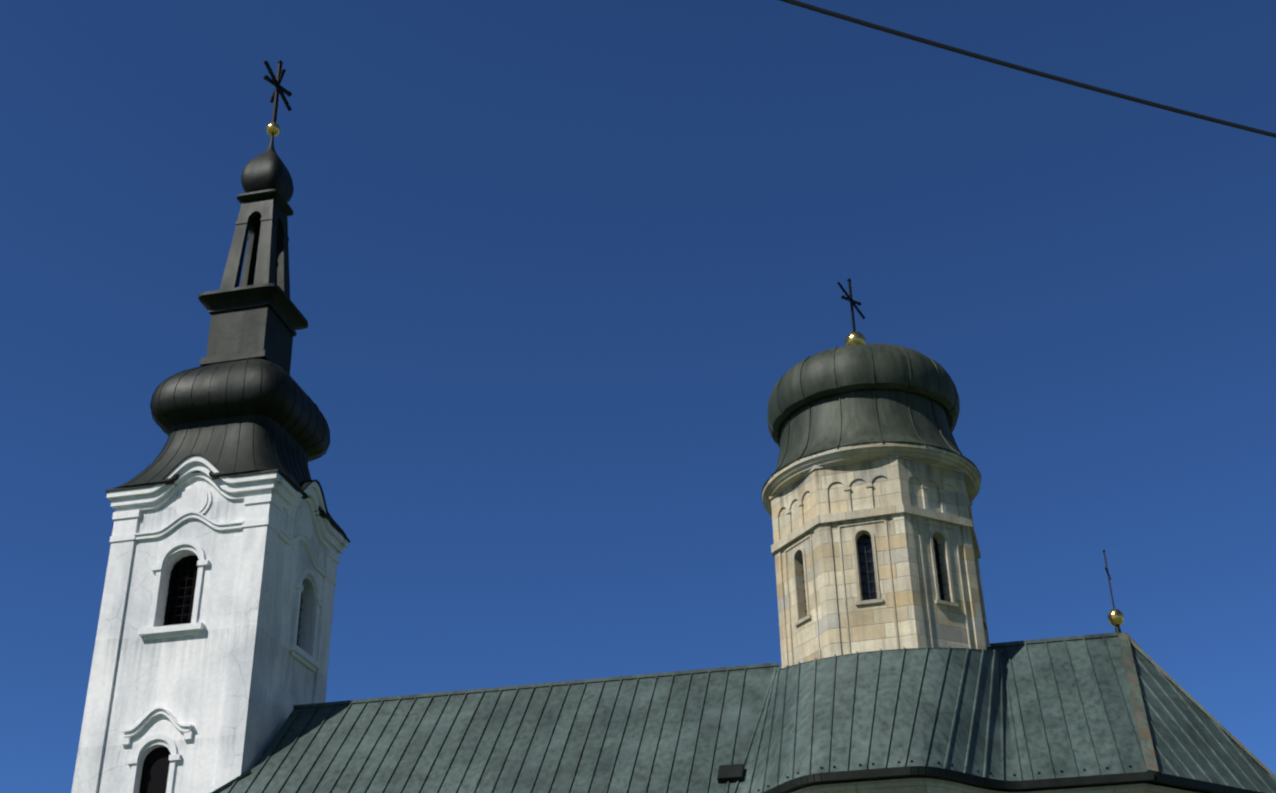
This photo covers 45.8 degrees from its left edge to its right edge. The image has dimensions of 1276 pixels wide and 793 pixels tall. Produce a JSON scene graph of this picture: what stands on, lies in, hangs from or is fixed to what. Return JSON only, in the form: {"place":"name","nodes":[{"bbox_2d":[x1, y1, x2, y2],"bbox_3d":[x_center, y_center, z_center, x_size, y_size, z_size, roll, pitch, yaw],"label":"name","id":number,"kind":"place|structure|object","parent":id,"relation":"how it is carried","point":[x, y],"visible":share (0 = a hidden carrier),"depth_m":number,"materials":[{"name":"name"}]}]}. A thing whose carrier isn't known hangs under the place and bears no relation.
{"place":"outdoors","nodes":[
{"label":"outdoors","id":0,"kind":"place"},
{"bbox_2d":[0,0,1275,792],"label":"sky","id":1,"kind":"structure","parent":0,"point":[557,267],"materials":[{"name":"blue"}]},
{"bbox_2d":[791,778,1197,792],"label":"church cornice","id":2,"kind":"structure","parent":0,"point":[917,785],"depth_m":35.34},
{"bbox_2d":[779,0,1275,137],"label":"cable","id":3,"kind":"object","parent":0,"point":[997,61],"visible":1,"depth_m":12.65,"materials":[{"name":"black metal"}]},
{"label":"ground","id":4,"kind":"structure","parent":0,"visible":0},
{"bbox_2d":[71,478,334,792],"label":"tower walls","id":5,"kind":"structure","parent":4,"relation":"on","point":[233,682],"depth_m":46.07,"materials":[{"name":"white paint"}]},
{"bbox_2d":[164,555,198,624],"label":"window","id":6,"kind":"structure","parent":5,"relation":"in","point":[181,593],"depth_m":47.46,"materials":[{"name":"black glass"}]},
{"bbox_2d":[139,555,302,792],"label":"tower louvres","id":7,"kind":"object","parent":5,"relation":"in","point":[155,771],"visible":0.19,"depth_m":44.61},
{"bbox_2d":[106,455,347,792],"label":"decorative molding","id":8,"kind":"structure","parent":5,"relation":"attached to","point":[268,498],"depth_m":48.12,"materials":[{"name":"white paint"}]},
{"bbox_2d":[105,453,349,542],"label":"tower copper caps","id":9,"kind":"object","parent":8,"relation":"on","point":[304,485],"visible":0.27,"depth_m":48.62,"materials":[{"name":"black metal"}]},
{"bbox_2d":[113,283,346,536],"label":"tower roof","id":10,"kind":"structure","parent":5,"relation":"on","point":[239,401],"depth_m":50.63,"materials":[{"name":"black metal"}]},
{"bbox_2d":[219,197,289,297],"bbox_3d":[-13.944,-5.116,55.763,1.960,4.440,1.960,-7,-29,11],"label":"spire lantern","id":11,"kind":"object","parent":10,"relation":"on","point":[266,260],"visible":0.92,"depth_m":55.72,"materials":[{"name":"black metal"}]},
{"bbox_2d":[237,135,293,217],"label":"small onion dome","id":12,"kind":"structure","parent":11,"relation":"on","point":[265,174],"depth_m":56.70,"materials":[{"name":"black metal"}]},
{"bbox_2d":[266,122,280,136],"bbox_3d":[-14.173,-10.369,58.635,0.560,0.560,0.560,-7,-29,11],"label":"finial ball","id":13,"kind":"object","parent":12,"relation":"on","point":[273,129],"visible":0.94,"depth_m":58.44,"materials":[{"name":"gold metal"}]},
{"bbox_2d":[263,60,291,122],"bbox_3d":[-14.239,-11.998,59.524,0.876,3.193,1.475,-7,-29,11],"label":"cross","id":14,"kind":"object","parent":13,"relation":"on","point":[276,83],"visible":0.96,"depth_m":59.58,"materials":[{"name":"black metal"}]},
{"bbox_3d":[2.186,17.734,39.332,30.200,10.350,13.300,-7,-29,11],"label":"church","id":15,"kind":"object","parent":4,"relation":"on","visible":0},
{"bbox_2d":[211,632,1146,792],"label":"roof","id":16,"kind":"structure","parent":15,"relation":"on","point":[691,731],"depth_m":42.07,"materials":[{"name":"green metal"}]},
{"bbox_2d":[717,764,743,783],"bbox_3d":[2.396,9.721,38.908,0.640,0.544,0.530,-7,-29,11],"label":"roof vent","id":17,"kind":"object","parent":16,"relation":"on","point":[732,773],"visible":1,"depth_m":38.77,"materials":[{"name":"black metal"}]},
{"bbox_2d":[733,646,1021,792],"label":"conch roofs","id":18,"kind":"structure","parent":16,"relation":"on","point":[945,707],"depth_m":38.18,"materials":[{"name":"green metal"}]},
{"bbox_2d":[771,458,989,668],"bbox_3d":[7.170,6.801,43.908,5.728,8.150,5.728,-9,-29,14],"label":"drum","id":19,"kind":"object","parent":18,"relation":"on","point":[893,481],"depth_m":42.43,"materials":[{"name":"beige stone"}]},
{"bbox_2d":[761,389,980,501],"bbox_3d":[7.069,1.953,46.530,6.660,2.224,6.660,-7,-29,11],"label":"dome skirt","id":20,"kind":"object","parent":19,"relation":"on","point":[849,418],"visible":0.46,"depth_m":44.52,"materials":[{"name":"black metal"}]},
{"bbox_2d":[767,343,959,447],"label":"onion dome","id":21,"kind":"structure","parent":20,"relation":"on","point":[830,372],"depth_m":45.17,"materials":[{"name":"black metal"}]},
{"bbox_2d":[845,332,865,345],"bbox_3d":[6.998,-1.483,48.389,0.680,1.290,0.680,-7,-29,11],"label":"finial ball","id":22,"kind":"object","parent":21,"relation":"on","point":[851,338],"visible":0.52,"depth_m":48.28,"materials":[{"name":"gold metal"}]},
{"bbox_2d":[837,278,864,331],"bbox_3d":[6.968,-2.944,49.178,1.068,2.112,0.070,18,-34,-31],"label":"cross","id":23,"kind":"object","parent":22,"relation":"on","point":[851,300],"visible":0.96,"depth_m":49.25,"materials":[{"name":"black metal"}]},
{"bbox_2d":[762,443,980,515],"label":"cornice","id":24,"kind":"structure","parent":19,"relation":"attached to","point":[783,478],"depth_m":43.61,"materials":[{"name":"beige stone"}]},
{"bbox_2d":[801,535,945,611],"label":"window grilles","id":25,"kind":"object","parent":19,"relation":"in","point":[868,582],"visible":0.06,"depth_m":42.28,"materials":[{"name":"black metal"}]},
{"bbox_2d":[769,453,988,664],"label":"stone trim","id":26,"kind":"structure","parent":19,"relation":"attached to","point":[798,533],"depth_m":42.65,"materials":[{"name":"beige stone"}]},
{"bbox_2d":[776,647,1002,670],"bbox_3d":[7.192,7.883,43.323,6.520,0.930,6.520,-7,-29,11],"label":"roof flashing","id":27,"kind":"object","parent":19,"relation":"attached to","point":[995,648],"visible":0.17,"depth_m":42.46,"materials":[{"name":"grey metal"}]},
{"bbox_2d":[1115,625,1120,634],"bbox_3d":[13.491,6.562,42.415,0.200,0.320,0.200,-7,-29,11],"label":"finial base","id":28,"kind":"object","parent":16,"relation":"on","point":[1117,629],"visible":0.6,"depth_m":42.37,"materials":[{"name":"black metal"}]},
{"bbox_2d":[1108,609,1123,625],"bbox_3d":[13.484,6.245,42.586,0.440,0.506,0.440,-7,-29,11],"label":"finial ball","id":29,"kind":"object","parent":28,"relation":"on","point":[1115,617],"visible":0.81,"depth_m":42.43,"materials":[{"name":"gold metal"}]},
{"bbox_2d":[1103,549,1114,608],"bbox_3d":[13.463,5.228,43.136,0.055,1.854,0.948,-12,-30,19],"label":"lightning rod","id":30,"kind":"object","parent":29,"relation":"on","point":[1107,571],"visible":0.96,"depth_m":43.06,"materials":[{"name":"black metal"}]},
{"bbox_2d":[1126,643,1275,792],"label":"apse roof","id":31,"kind":"structure","parent":16,"relation":"attached to","point":[1190,738],"depth_m":38.82,"materials":[{"name":"green metal"}]},
{"bbox_2d":[749,760,1153,792],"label":"gutters guards","id":32,"kind":"object","parent":15,"relation":"on","point":[891,772],"visible":0.94,"depth_m":35.74,"materials":[{"name":"black metal"}]},
{"bbox_2d":[1118,632,1275,792],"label":"hip caps","id":33,"kind":"object","parent":15,"relation":"on","point":[1125,639],"visible":0.65,"depth_m":38.14,"materials":[{"name":"grey metal"}]}
]}

